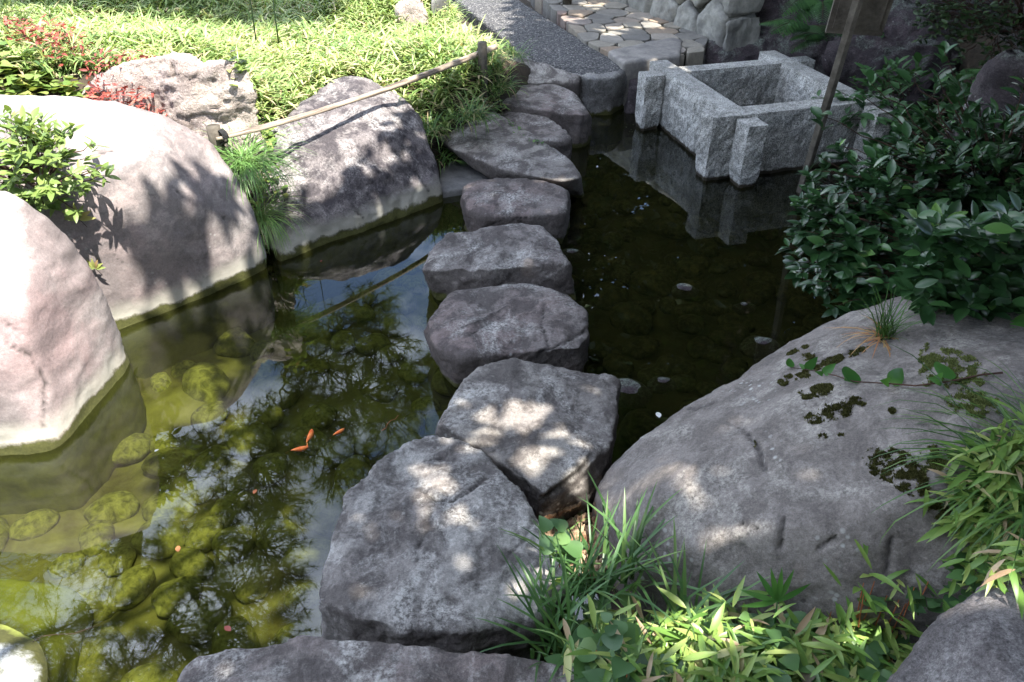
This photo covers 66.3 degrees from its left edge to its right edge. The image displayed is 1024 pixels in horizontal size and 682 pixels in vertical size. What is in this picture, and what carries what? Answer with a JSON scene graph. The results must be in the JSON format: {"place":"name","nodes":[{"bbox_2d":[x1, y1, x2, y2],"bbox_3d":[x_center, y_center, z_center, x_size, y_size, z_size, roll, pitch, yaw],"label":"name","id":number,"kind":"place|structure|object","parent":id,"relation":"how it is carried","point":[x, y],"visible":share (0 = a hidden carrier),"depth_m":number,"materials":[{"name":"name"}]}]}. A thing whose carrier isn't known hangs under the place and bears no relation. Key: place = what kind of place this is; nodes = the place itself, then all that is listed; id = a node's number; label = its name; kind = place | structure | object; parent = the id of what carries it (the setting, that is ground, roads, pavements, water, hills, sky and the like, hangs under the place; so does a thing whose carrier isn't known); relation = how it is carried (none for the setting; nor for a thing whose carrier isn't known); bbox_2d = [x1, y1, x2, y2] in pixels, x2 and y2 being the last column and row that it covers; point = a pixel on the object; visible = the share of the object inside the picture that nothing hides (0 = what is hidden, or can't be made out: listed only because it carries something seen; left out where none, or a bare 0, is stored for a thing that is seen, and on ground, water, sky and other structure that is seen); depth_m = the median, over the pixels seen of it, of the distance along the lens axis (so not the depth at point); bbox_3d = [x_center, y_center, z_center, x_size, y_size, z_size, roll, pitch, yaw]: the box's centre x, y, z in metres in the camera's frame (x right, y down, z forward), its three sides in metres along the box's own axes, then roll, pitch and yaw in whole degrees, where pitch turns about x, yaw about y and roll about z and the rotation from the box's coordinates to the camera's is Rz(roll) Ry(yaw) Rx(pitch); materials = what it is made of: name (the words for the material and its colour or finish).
{"place":"outdoors","nodes":[
{"label":"outdoors","id":0,"kind":"place"},
{"bbox_2d":[0,103,959,681],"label":"pond water","id":1,"kind":"structure","parent":0,"point":[226,399],"depth_m":3.16,"materials":[{"name":"green liquid"}]},
{"bbox_2d":[33,624,99,641],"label":"twig","id":2,"kind":"object","parent":1,"relation":"on","point":[57,634],"visible":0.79,"depth_m":2.26,"materials":[{"name":"brown wood"}]},
{"bbox_2d":[224,626,230,630],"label":"fallen leaf","id":3,"kind":"object","parent":1,"relation":"on","point":[227,628],"visible":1,"depth_m":2.28,"materials":[{"name":"plant"}]},
{"bbox_2d":[292,446,307,449],"bbox_3d":[-0.797,0.404,2.900,0.088,0.022,0.032,-19,39,-24],"label":"goldfish","id":4,"kind":"object","parent":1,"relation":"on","point":[301,448],"visible":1,"depth_m":2.90,"materials":[{"name":"orange"}]},
{"bbox_2d":[306,429,313,445],"bbox_3d":[-0.765,0.368,2.952,0.036,0.025,0.098,0,35,0],"label":"goldfish","id":5,"kind":"object","parent":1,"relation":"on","point":[310,433],"visible":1,"depth_m":2.96,"materials":[{"name":"orange"}]},
{"bbox_2d":[567,249,577,252],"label":"wet stone","id":6,"kind":"object","parent":1,"relation":"in","point":[572,250],"visible":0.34,"depth_m":4.14,"materials":[{"name":"grey stone"}]},
{"bbox_2d":[620,378,640,393],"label":"wet stone","id":7,"kind":"object","parent":1,"relation":"in","point":[630,386],"visible":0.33,"depth_m":3.20,"materials":[{"name":"grey stone"}]},
{"bbox_2d":[658,377,669,382],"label":"wet stone","id":8,"kind":"object","parent":1,"relation":"in","point":[662,379],"visible":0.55,"depth_m":3.24,"materials":[{"name":"grey stone"}]},
{"bbox_2d":[677,283,691,289],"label":"wet stone","id":9,"kind":"object","parent":1,"relation":"in","point":[682,286],"visible":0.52,"depth_m":3.84,"materials":[{"name":"grey stone"}]},
{"bbox_2d":[754,337,771,343],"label":"wet stone","id":10,"kind":"object","parent":1,"relation":"in","point":[762,340],"visible":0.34,"depth_m":3.47,"materials":[{"name":"grey stone"}]},
{"bbox_2d":[796,0,893,192],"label":"sign board","id":11,"kind":"object","parent":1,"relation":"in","point":[848,19],"visible":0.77,"depth_m":3.95,"materials":[{"name":"brown wood"}]},
{"bbox_2d":[0,0,1023,662],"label":"ground","id":12,"kind":"structure","parent":0,"point":[974,56],"depth_m":5.13,"materials":[{"name":"soil"}]},
{"bbox_2d":[0,624,47,681],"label":"boulder","id":13,"kind":"object","parent":12,"relation":"on","point":[22,658],"visible":0.15,"depth_m":2.16,"materials":[{"name":"grey stone"}]},
{"bbox_2d":[0,40,93,98],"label":"leafy weed","id":14,"kind":"object","parent":12,"relation":"on","point":[18,85],"visible":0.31,"depth_m":3.84,"materials":[{"name":"green plant"}]},
{"bbox_2d":[0,191,129,455],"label":"boulder","id":15,"kind":"object","parent":12,"relation":"on","point":[64,361],"visible":0.67,"depth_m":2.83,"materials":[{"name":"grey stone"}]},
{"bbox_2d":[79,47,166,115],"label":"shrub","id":16,"kind":"object","parent":12,"relation":"on","point":[94,89],"visible":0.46,"depth_m":3.86,"materials":[{"name":"red plant"}]},
{"bbox_2d":[0,95,266,329],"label":"boulder","id":17,"kind":"object","parent":12,"relation":"on","point":[172,225],"visible":0.38,"depth_m":3.45,"materials":[{"name":"grey stone"}]},
{"bbox_2d":[0,105,120,222],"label":"azalea shrub","id":18,"kind":"object","parent":17,"relation":"on","point":[38,141],"visible":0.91,"depth_m":3.00,"materials":[{"name":"green plant"}]},
{"bbox_2d":[62,202,94,226],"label":"leaf sprig","id":19,"kind":"object","parent":17,"relation":"attached to","point":[84,217],"visible":0.69,"depth_m":3.19,"materials":[{"name":"green plant"}]},
{"bbox_2d":[86,259,105,273],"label":"leaf sprig","id":20,"kind":"object","parent":17,"relation":"attached to","point":[93,265],"visible":0.88,"depth_m":3.32,"materials":[{"name":"yellow plant"}]},
{"bbox_2d":[81,51,270,196],"bbox_3d":[-1.724,-1.128,4.099,0.893,0.779,0.257,0,35,0],"label":"standing rock","id":21,"kind":"object","parent":12,"relation":"on","point":[191,92],"visible":0.39,"depth_m":3.90,"materials":[{"name":"grey stone"}]},
{"bbox_2d":[206,124,227,162],"bbox_3d":[-1.464,-0.848,3.978,0.067,0.500,0.067,0,35,0],"label":"wooden post","id":22,"kind":"object","parent":12,"relation":"on","point":[213,133],"visible":0.31,"depth_m":3.84,"materials":[{"name":"brown wood"}]},
{"bbox_2d":[216,44,497,157],"bbox_3d":[-0.750,-1.422,4.514,0.139,0.151,2.144,25,42,31],"label":"bamboo rail","id":23,"kind":"object","parent":22,"relation":"attached to","point":[225,136],"visible":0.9,"depth_m":4.29,"materials":[{"name":"beige wood"}]},
{"bbox_2d":[217,41,288,252],"bbox_3d":[-1.403,-1.206,4.306,0.276,0.998,1.262,-8,36,-11],"label":"leafy weed","id":24,"kind":"object","parent":12,"relation":"on","point":[242,63],"visible":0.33,"depth_m":4.09,"materials":[{"name":"green plant"}]},
{"bbox_2d":[198,120,313,210],"bbox_3d":[-1.357,-0.873,3.926,0.738,0.367,0.660,0,35,0],"label":"sedge tuft","id":25,"kind":"object","parent":12,"relation":"on","point":[243,164],"visible":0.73,"depth_m":3.88,"materials":[{"name":"green plant"}]},
{"bbox_2d":[0,0,521,148],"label":"ground cover","id":26,"kind":"object","parent":12,"relation":"on","point":[373,53],"visible":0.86,"depth_m":5.06,"materials":[{"name":"green plant"}]},
{"bbox_2d":[0,0,65,28],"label":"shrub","id":27,"kind":"object","parent":26,"relation":"on","point":[20,15],"visible":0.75,"depth_m":4.34,"materials":[{"name":"green plant"}]},
{"bbox_2d":[1,13,94,65],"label":"shrub","id":28,"kind":"object","parent":26,"relation":"on","point":[42,29],"visible":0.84,"depth_m":4.03,"materials":[{"name":"plant"}]},
{"bbox_2d":[250,0,256,39],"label":"bare stem","id":29,"kind":"object","parent":26,"relation":"on","point":[253,20],"visible":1,"depth_m":4.94,"materials":[{"name":"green plant"}]},
{"bbox_2d":[273,0,278,43],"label":"bare stem","id":30,"kind":"object","parent":26,"relation":"on","point":[275,22],"visible":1,"depth_m":4.84,"materials":[{"name":"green plant"}]},
{"bbox_2d":[242,185,313,260],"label":"sedge tuft","id":31,"kind":"object","parent":12,"relation":"on","point":[260,215],"visible":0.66,"depth_m":3.98,"materials":[{"name":"green plant"}]},
{"bbox_2d":[253,76,442,260],"bbox_3d":[-1.041,-0.902,4.573,1.268,0.958,0.883,-30,45,-35],"label":"boulder","id":32,"kind":"object","parent":12,"relation":"on","point":[371,162],"visible":0.59,"depth_m":4.34,"materials":[{"name":"grey stone"}]},
{"bbox_2d":[177,635,573,681],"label":"threshold rock","id":33,"kind":"object","parent":12,"relation":"on","point":[302,658],"visible":0.92,"depth_m":1.78,"materials":[{"name":"grey stone"}]},
{"bbox_2d":[477,527,612,681],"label":"iris clump","id":34,"kind":"object","parent":33,"relation":"on","point":[571,609],"visible":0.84,"depth_m":1.91,"materials":[{"name":"green plant"}]},
{"bbox_2d":[394,0,428,31],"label":"garden rock","id":35,"kind":"object","parent":12,"relation":"on","point":[413,9],"visible":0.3,"depth_m":6.03,"materials":[{"name":"grey stone"}]},
{"bbox_2d":[431,0,448,18],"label":"rock","id":36,"kind":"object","parent":12,"relation":"on","point":[437,5],"depth_m":6.35,"materials":[{"name":"grey stone"}]},
{"bbox_2d":[420,103,467,151],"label":"grass tuft","id":37,"kind":"object","parent":12,"relation":"on","point":[433,127],"visible":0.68,"depth_m":4.74,"materials":[{"name":"green plant"}]},
{"bbox_2d":[319,435,573,661],"bbox_3d":[-0.196,0.773,2.450,0.734,0.666,0.770,0,35,0],"label":"stepping stone","id":38,"kind":"object","parent":12,"relation":"on","point":[415,557],"visible":0.72,"depth_m":2.16,"materials":[{"name":"grey stone"}]},
{"bbox_2d":[508,529,610,624],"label":"iris clump","id":39,"kind":"object","parent":38,"relation":"on","point":[552,605],"visible":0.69,"depth_m":2.03,"materials":[{"name":"green plant"}]},
{"bbox_2d":[432,146,466,173],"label":"grass tuft","id":40,"kind":"object","parent":12,"relation":"on","point":[444,158],"visible":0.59,"depth_m":4.85,"materials":[{"name":"green plant"}]},
{"bbox_2d":[439,158,489,197],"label":"ledge block","id":41,"kind":"structure","parent":12,"relation":"on","point":[456,178],"depth_m":4.82,"materials":[{"name":"grey stone"}]},
{"bbox_2d":[425,88,510,133],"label":"grass tuft","id":42,"kind":"object","parent":12,"relation":"on","point":[464,114],"visible":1,"depth_m":4.75,"materials":[{"name":"green plant"}]},
{"bbox_2d":[477,41,487,102],"bbox_3d":[-0.190,-1.700,5.134,0.061,0.500,0.061,0,35,0],"label":"wooden post","id":43,"kind":"object","parent":12,"relation":"on","point":[482,51],"visible":0.62,"depth_m":5.04,"materials":[{"name":"brown wood"}]},
{"bbox_2d":[461,42,519,80],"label":"grass tuft","id":44,"kind":"object","parent":12,"relation":"on","point":[495,59],"visible":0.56,"depth_m":5.14,"materials":[{"name":"green plant"}]},
{"bbox_2d":[422,223,575,300],"bbox_3d":[-0.055,-0.415,4.126,0.736,0.563,0.962,0,35,0],"label":"stepping stone","id":45,"kind":"object","parent":12,"relation":"on","point":[517,253],"visible":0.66,"depth_m":3.68,"materials":[{"name":"grey stone"}]},
{"bbox_2d":[476,65,529,104],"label":"grass tuft","id":46,"kind":"object","parent":12,"relation":"on","point":[502,83],"visible":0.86,"depth_m":5.18,"materials":[{"name":"green plant"}]},
{"bbox_2d":[423,283,589,387],"bbox_3d":[-0.027,-0.068,3.646,0.698,0.552,1.190,0,35,0],"label":"stepping stone","id":47,"kind":"object","parent":12,"relation":"on","point":[468,332],"visible":0.69,"depth_m":3.19,"materials":[{"name":"grey stone"}]},
{"bbox_2d":[438,111,583,197],"bbox_3d":[-0.066,-1.187,5.223,0.902,0.552,1.839,-16,38,-21],"label":"stepping stone","id":48,"kind":"object","parent":12,"relation":"on","point":[503,151],"visible":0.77,"depth_m":4.69,"materials":[{"name":"grey stone"}]},
{"bbox_2d":[496,110,543,143],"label":"creeping plant","id":49,"kind":"object","parent":48,"relation":"on","point":[523,129],"visible":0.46,"depth_m":4.99,"materials":[{"name":"green plant"}]},
{"bbox_2d":[460,178,570,243],"bbox_3d":[0.034,-0.793,4.671,0.639,0.559,1.195,0,35,0],"label":"stepping stone","id":50,"kind":"object","parent":12,"relation":"on","point":[501,201],"visible":0.71,"depth_m":4.17,"materials":[{"name":"grey stone"}]},
{"bbox_2d":[499,38,537,65],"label":"grass tuft","id":51,"kind":"object","parent":12,"relation":"on","point":[514,53],"visible":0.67,"depth_m":5.83,"materials":[{"name":"green plant"}]},
{"bbox_2d":[435,358,620,532],"bbox_3d":[0.061,0.485,2.858,0.596,0.647,0.623,11,37,16],"label":"stepping stone","id":52,"kind":"object","parent":12,"relation":"on","point":[542,437],"visible":0.53,"depth_m":2.64,"materials":[{"name":"grey stone"}]},
{"bbox_2d":[501,111,571,159],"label":"stepping stone","id":53,"kind":"object","parent":12,"relation":"on","point":[549,132],"visible":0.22,"depth_m":5.09,"materials":[{"name":"grey stone"}]},
{"bbox_2d":[508,56,581,97],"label":"stepping stone","id":54,"kind":"object","parent":12,"relation":"on","point":[542,73],"visible":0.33,"depth_m":5.73,"materials":[{"name":"grey stone"}]},
{"bbox_2d":[502,84,591,147],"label":"stepping stone","id":55,"kind":"object","parent":12,"relation":"on","point":[565,109],"visible":0.36,"depth_m":5.32,"materials":[{"name":"grey stone"}]},
{"bbox_2d":[499,493,675,621],"bbox_3d":[0.222,0.558,2.026,0.459,0.272,0.352,-16,38,-22],"label":"iris clump","id":56,"kind":"object","parent":12,"relation":"on","point":[589,566],"visible":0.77,"depth_m":2.04,"materials":[{"name":"green plant"}]},
{"bbox_2d":[528,0,707,65],"bbox_3d":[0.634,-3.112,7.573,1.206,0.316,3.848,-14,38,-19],"label":"flagstone paving","id":57,"kind":"structure","parent":12,"relation":"on","point":[573,22],"depth_m":6.73,"materials":[{"name":"grey stone"}]},
{"bbox_2d":[562,0,571,4],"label":"dark post","id":58,"kind":"object","parent":57,"relation":"on","point":[566,2],"visible":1,"depth_m":7.39,"materials":[{"name":"brown wood"}]},
{"bbox_2d":[608,38,682,105],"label":"threshold slab","id":59,"kind":"structure","parent":57,"relation":"on","point":[632,61],"depth_m":5.95,"materials":[{"name":"grey stone"}]},
{"bbox_2d":[624,78,637,113],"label":"round rock","id":60,"kind":"object","parent":12,"relation":"on","point":[630,106],"visible":0.22,"depth_m":5.85,"materials":[{"name":"grey stone"}]},
{"bbox_2d":[608,0,764,51],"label":"retaining wall","id":61,"kind":"structure","parent":12,"relation":"on","point":[728,25],"depth_m":6.35,"materials":[{"name":"stone"}]},
{"bbox_2d":[505,518,928,681],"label":"undergrowth grass","id":62,"kind":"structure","parent":12,"relation":"on","point":[627,660],"depth_m":1.83,"materials":[{"name":"green plant"}]},
{"bbox_2d":[539,515,910,681],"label":"heart leaf plants","id":63,"kind":"object","parent":12,"relation":"on","point":[588,639],"visible":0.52,"depth_m":1.77,"materials":[{"name":"green plant"}]},
{"bbox_2d":[559,564,928,677],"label":"plant stems","id":64,"kind":"object","parent":12,"relation":"on","point":[862,605],"visible":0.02,"depth_m":1.86,"materials":[{"name":"green plant"}]},
{"bbox_2d":[546,532,955,681],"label":"dwarf bamboo","id":65,"kind":"object","parent":12,"relation":"on","point":[698,655],"visible":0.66,"depth_m":1.81,"materials":[{"name":"green plant"}]},
{"bbox_2d":[621,515,789,643],"bbox_3d":[0.444,0.633,1.956,0.382,0.230,0.424,0,35,0],"label":"iris clump","id":66,"kind":"object","parent":65,"relation":"on","point":[682,596],"visible":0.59,"depth_m":1.97,"materials":[{"name":"green plant"}]},
{"bbox_2d":[740,568,810,623],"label":"bamboo sprig","id":67,"kind":"object","parent":65,"relation":"on","point":[776,592],"visible":0.94,"depth_m":1.86,"materials":[{"name":"green plant"}]},
{"bbox_2d":[635,50,898,187],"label":"well curb","id":68,"kind":"structure","parent":12,"relation":"on","point":[741,124],"depth_m":4.99,"materials":[{"name":"stone"}]},
{"bbox_2d":[705,0,840,76],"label":"outcrop","id":69,"kind":"object","parent":12,"relation":"on","point":[767,40],"visible":0.16,"depth_m":6.35,"materials":[{"name":"grey stone"}]},
{"bbox_2d":[759,19,842,44],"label":"fern","id":70,"kind":"object","parent":69,"relation":"on","point":[820,29],"visible":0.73,"depth_m":5.72,"materials":[{"name":"green plant"}]},
{"bbox_2d":[789,32,824,53],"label":"fern","id":71,"kind":"object","parent":69,"relation":"on","point":[816,37],"visible":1,"depth_m":5.59,"materials":[{"name":"green plant"}]},
{"bbox_2d":[778,0,884,37],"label":"fern","id":72,"kind":"object","parent":69,"relation":"on","point":[807,6],"visible":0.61,"depth_m":5.44,"materials":[{"name":"green plant"}]},
{"bbox_2d":[590,296,1023,649],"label":"boulder","id":73,"kind":"object","parent":12,"relation":"on","point":[789,493],"visible":0.6,"depth_m":2.04,"materials":[{"name":"grey stone"}]},
{"bbox_2d":[563,470,734,624],"bbox_3d":[0.304,0.557,2.034,0.398,0.266,0.450,-9,36,-12],"label":"iris clump","id":74,"kind":"object","parent":73,"relation":"on","point":[631,544],"visible":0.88,"depth_m":2.10,"materials":[{"name":"green plant"}]},
{"bbox_2d":[753,344,951,519],"bbox_3d":[0.865,0.189,2.194,0.384,0.248,0.899,4,35,5],"label":"moss","id":75,"kind":"object","parent":73,"relation":"on","point":[912,472],"visible":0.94,"depth_m":2.04,"materials":[{"name":"green plant"}]},
{"bbox_2d":[829,315,898,357],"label":"dry grass","id":76,"kind":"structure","parent":73,"relation":"on","point":[878,338],"depth_m":2.40,"materials":[{"name":"brown plant"}]},
{"bbox_2d":[840,280,945,343],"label":"grass tuft","id":77,"kind":"object","parent":73,"relation":"on","point":[885,329],"visible":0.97,"depth_m":2.38,"materials":[{"name":"green plant"}]},
{"bbox_2d":[786,356,1002,386],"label":"vine","id":78,"kind":"object","parent":73,"relation":"on","point":[895,376],"visible":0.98,"depth_m":2.10,"materials":[{"name":"green plant"}]},
{"bbox_2d":[864,341,1023,582],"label":"drooping grass","id":79,"kind":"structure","parent":73,"relation":"on","point":[1017,523],"depth_m":1.77,"materials":[{"name":"green plant"}]},
{"bbox_2d":[906,550,1002,612],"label":"heart leaf plants","id":80,"kind":"object","parent":73,"relation":"on","point":[933,604],"visible":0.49,"depth_m":1.80,"materials":[{"name":"green plant"}]},
{"bbox_2d":[917,342,999,472],"bbox_3d":[1.143,0.139,2.013,0.174,0.115,0.611,14,37,18],"label":"moss","id":81,"kind":"object","parent":73,"relation":"on","point":[930,359],"visible":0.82,"depth_m":2.02,"materials":[{"name":"green plant"}]},
{"bbox_2d":[1010,313,1023,327],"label":"leafy branch","id":82,"kind":"object","parent":73,"relation":"on","point":[1018,320],"visible":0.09,"depth_m":2.33,"materials":[{"name":"green plant"}]},
{"bbox_2d":[811,52,975,141],"bbox_3d":[2.531,-1.514,4.892,1.280,0.529,0.719,0,35,0],"label":"understory shrub","id":83,"kind":"object","parent":12,"relation":"on","point":[886,75],"visible":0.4,"depth_m":4.85,"materials":[{"name":"green plant"}]},
{"bbox_2d":[775,41,1023,325],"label":"camellia shrub","id":84,"kind":"object","parent":12,"relation":"on","point":[912,195],"visible":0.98,"depth_m":2.92,"materials":[{"name":"green plant"}]},
{"bbox_2d":[821,0,992,103],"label":"outcrop","id":85,"kind":"object","parent":12,"relation":"on","point":[901,33],"visible":0.22,"depth_m":6.08,"materials":[{"name":"grey stone"}]},
{"bbox_2d":[939,103,965,153],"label":"outcrop","id":86,"kind":"object","parent":12,"relation":"on","point":[954,133],"visible":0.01,"depth_m":4.10,"materials":[{"name":"grey stone"}]},
{"bbox_2d":[886,572,1023,681],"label":"boulder","id":87,"kind":"object","parent":12,"relation":"on","point":[977,636],"visible":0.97,"depth_m":1.51,"materials":[{"name":"grey stone"}]},
{"bbox_2d":[905,397,1023,617],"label":"bamboo thicket","id":88,"kind":"object","parent":12,"relation":"on","point":[997,574],"visible":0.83,"depth_m":1.74,"materials":[{"name":"green plant"}]},
{"bbox_2d":[909,0,1023,65],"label":"background shrub","id":89,"kind":"object","parent":12,"relation":"on","point":[992,20],"visible":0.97,"depth_m":5.13,"materials":[{"name":"green plant"}]},
{"bbox_2d":[954,68,980,77],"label":"fern","id":90,"kind":"object","parent":12,"relation":"on","point":[974,71],"visible":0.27,"depth_m":4.78,"materials":[{"name":"green plant"}]},
{"bbox_2d":[954,49,1023,210],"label":"outcrop","id":91,"kind":"object","parent":12,"relation":"on","point":[995,73],"visible":0.12,"depth_m":3.75,"materials":[{"name":"grey stone"}]},
{"bbox_2d":[449,0,626,114],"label":"gravel path","id":92,"kind":"structure","parent":0,"point":[602,76],"depth_m":6.31,"materials":[{"name":"grey gravel"}]},
{"bbox_2d":[544,499,607,580],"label":"gravel","id":93,"kind":"structure","parent":0,"point":[575,529],"depth_m":2.52,"materials":[{"name":"beige gravel"}]}
]}

